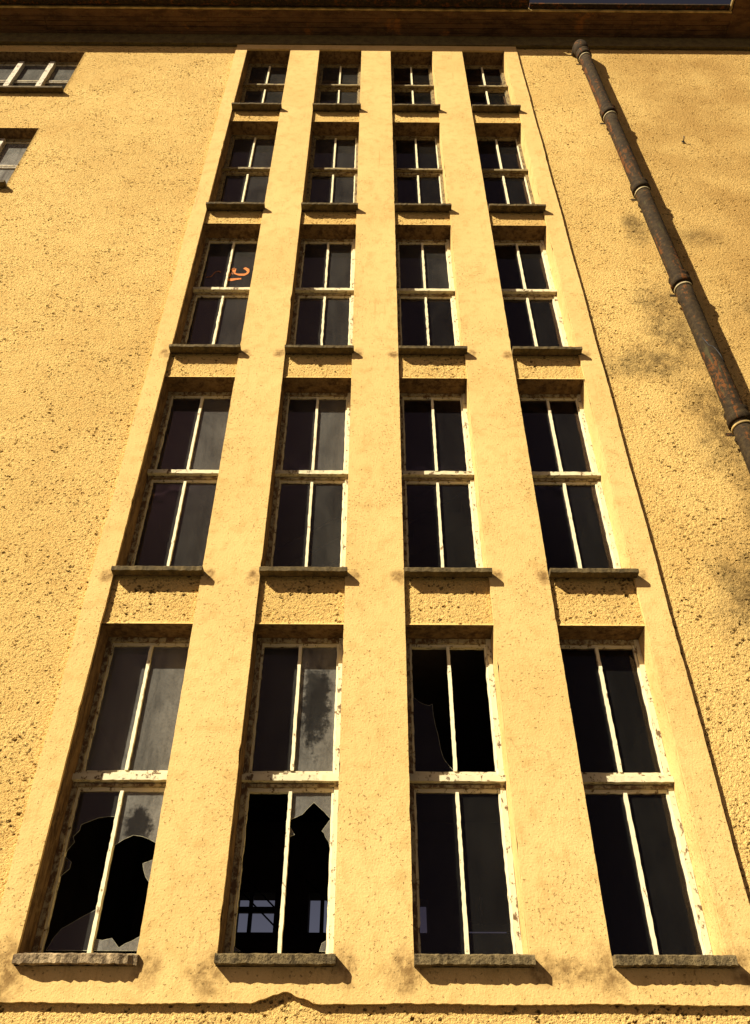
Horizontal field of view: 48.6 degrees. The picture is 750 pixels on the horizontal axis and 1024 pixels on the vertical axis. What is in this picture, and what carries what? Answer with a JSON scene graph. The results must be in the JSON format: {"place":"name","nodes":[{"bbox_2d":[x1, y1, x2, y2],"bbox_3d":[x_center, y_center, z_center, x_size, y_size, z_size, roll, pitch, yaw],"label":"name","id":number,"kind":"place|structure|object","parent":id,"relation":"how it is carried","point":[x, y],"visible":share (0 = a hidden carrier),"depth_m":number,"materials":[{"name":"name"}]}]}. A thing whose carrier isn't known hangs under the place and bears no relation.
{"place":"outdoors","nodes":[
{"label":"outdoors","id":0,"kind":"place"},
{"bbox_2d":[0,0,749,1023],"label":"derelict building","id":1,"kind":"structure","parent":0,"point":[374,522],"depth_m":8.86,"materials":[{"name":"paint"}]},
{"bbox_2d":[0,139,31,187],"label":"window","id":2,"kind":"structure","parent":1,"relation":"in","point":[12,151],"depth_m":12.89,"materials":[{"name":"grey glass"}]},
{"bbox_2d":[0,61,78,92],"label":"window","id":3,"kind":"structure","parent":1,"relation":"in","point":[21,76],"depth_m":14.74,"materials":[{"name":"grey glass"}]},
{"bbox_2d":[12,637,189,966],"bbox_3d":[-1.935,2.020,6.318,0.798,2.635,0.439,0,-40,0],"label":"window","id":4,"kind":"structure","parent":1,"relation":"in","point":[122,782],"depth_m":6.39,"materials":[{"name":"beige paint"}]},
{"bbox_2d":[111,392,231,577],"bbox_3d":[-1.928,-0.390,8.372,0.802,2.742,0.442,0,-40,0],"label":"window","id":5,"kind":"structure","parent":1,"relation":"in","point":[187,454],"depth_m":8.74,"materials":[{"name":"black glass"}]},
{"bbox_2d":[169,238,257,354],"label":"window","id":6,"kind":"structure","parent":1,"relation":"in","point":[215,320],"depth_m":10.56,"materials":[{"name":"black glass"}]},
{"bbox_2d":[206,135,275,211],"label":"window","id":7,"kind":"structure","parent":1,"relation":"in","point":[243,184],"depth_m":12.59,"materials":[{"name":"black glass"}]},
{"bbox_2d":[237,895,273,931],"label":"back window","id":8,"kind":"structure","parent":1,"relation":"in","point":[250,910],"depth_m":10.34,"materials":[{"name":"black metal"}]},
{"bbox_2d":[231,64,287,111],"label":"window","id":9,"kind":"structure","parent":1,"relation":"in","point":[263,86],"depth_m":14.53,"materials":[{"name":"black glass"}]},
{"bbox_2d":[214,638,342,966],"bbox_3d":[-0.641,2.026,6.321,0.776,2.634,0.443,0,-40,0],"label":"window","id":10,"kind":"structure","parent":1,"relation":"in","point":[291,782],"depth_m":6.39,"materials":[{"name":"beige paint"}]},
{"bbox_2d":[259,392,350,577],"bbox_3d":[-0.634,-0.382,8.377,0.780,2.742,0.442,0,-40,0],"label":"window","id":11,"kind":"structure","parent":1,"relation":"in","point":[313,448],"depth_m":8.76,"materials":[{"name":"black glass"}]},
{"bbox_2d":[308,895,324,932],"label":"back window","id":12,"kind":"structure","parent":1,"relation":"in","point":[322,903],"depth_m":10.31,"materials":[{"name":"black metal"}]},
{"bbox_2d":[285,239,355,354],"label":"window","id":13,"kind":"structure","parent":1,"relation":"in","point":[322,321],"depth_m":10.56,"materials":[{"name":"black glass"}]},
{"bbox_2d":[301,135,358,211],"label":"window","id":14,"kind":"structure","parent":1,"relation":"in","point":[333,164],"depth_m":12.59,"materials":[{"name":"black glass"}]},
{"bbox_2d":[312,64,360,111],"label":"window","id":15,"kind":"structure","parent":1,"relation":"in","point":[338,90],"depth_m":14.53,"materials":[{"name":"black glass"}]},
{"bbox_2d":[391,65,439,112],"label":"window","id":16,"kind":"structure","parent":1,"relation":"in","point":[412,87],"depth_m":14.54,"materials":[{"name":"black glass"}]},
{"bbox_2d":[393,136,451,212],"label":"window","id":17,"kind":"structure","parent":1,"relation":"in","point":[418,176],"depth_m":12.60,"materials":[{"name":"black glass"}]},
{"bbox_2d":[395,239,467,355],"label":"window","id":18,"kind":"structure","parent":1,"relation":"in","point":[427,320],"depth_m":10.56,"materials":[{"name":"black glass"}]},
{"bbox_2d":[399,393,492,578],"bbox_3d":[0.650,-0.375,8.382,0.778,2.742,0.442,0,-40,0],"label":"window","id":19,"kind":"structure","parent":1,"relation":"in","point":[435,437],"depth_m":8.77,"materials":[{"name":"black glass"}]},
{"bbox_2d":[406,639,535,967],"bbox_3d":[0.643,2.033,6.326,0.774,2.635,0.444,0,-40,0],"label":"window","id":20,"kind":"structure","parent":1,"relation":"in","point":[455,783],"depth_m":6.40,"materials":[{"name":"beige paint"}]},
{"bbox_2d":[464,65,520,112],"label":"window","id":21,"kind":"structure","parent":1,"relation":"in","point":[487,86],"depth_m":14.54,"materials":[{"name":"black glass"}]},
{"bbox_2d":[476,137,545,213],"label":"window","id":22,"kind":"structure","parent":1,"relation":"in","point":[507,187],"depth_m":12.61,"materials":[{"name":"black glass"}]},
{"bbox_2d":[493,240,582,356],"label":"window","id":23,"kind":"structure","parent":1,"relation":"in","point":[535,325],"depth_m":10.57,"materials":[{"name":"black glass"}]},
{"bbox_2d":[519,394,638,579],"bbox_3d":[1.946,-0.368,8.387,0.783,2.742,0.442,0,-40,0],"label":"window","id":24,"kind":"structure","parent":1,"relation":"in","point":[562,459],"depth_m":8.75,"materials":[{"name":"black glass"}]},
{"bbox_2d":[559,640,737,968],"bbox_3d":[1.938,2.040,6.331,0.779,2.635,0.444,0,-40,0],"label":"window","id":25,"kind":"structure","parent":1,"relation":"in","point":[624,785],"depth_m":6.40,"materials":[{"name":"beige paint"}]},
{"bbox_2d":[571,39,749,473],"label":"downpipe","id":26,"kind":"object","parent":1,"relation":"attached to","point":[736,414],"visible":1,"depth_m":10.13,"materials":[{"name":"metal"}]},
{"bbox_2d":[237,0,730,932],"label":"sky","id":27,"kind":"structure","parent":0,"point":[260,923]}
]}

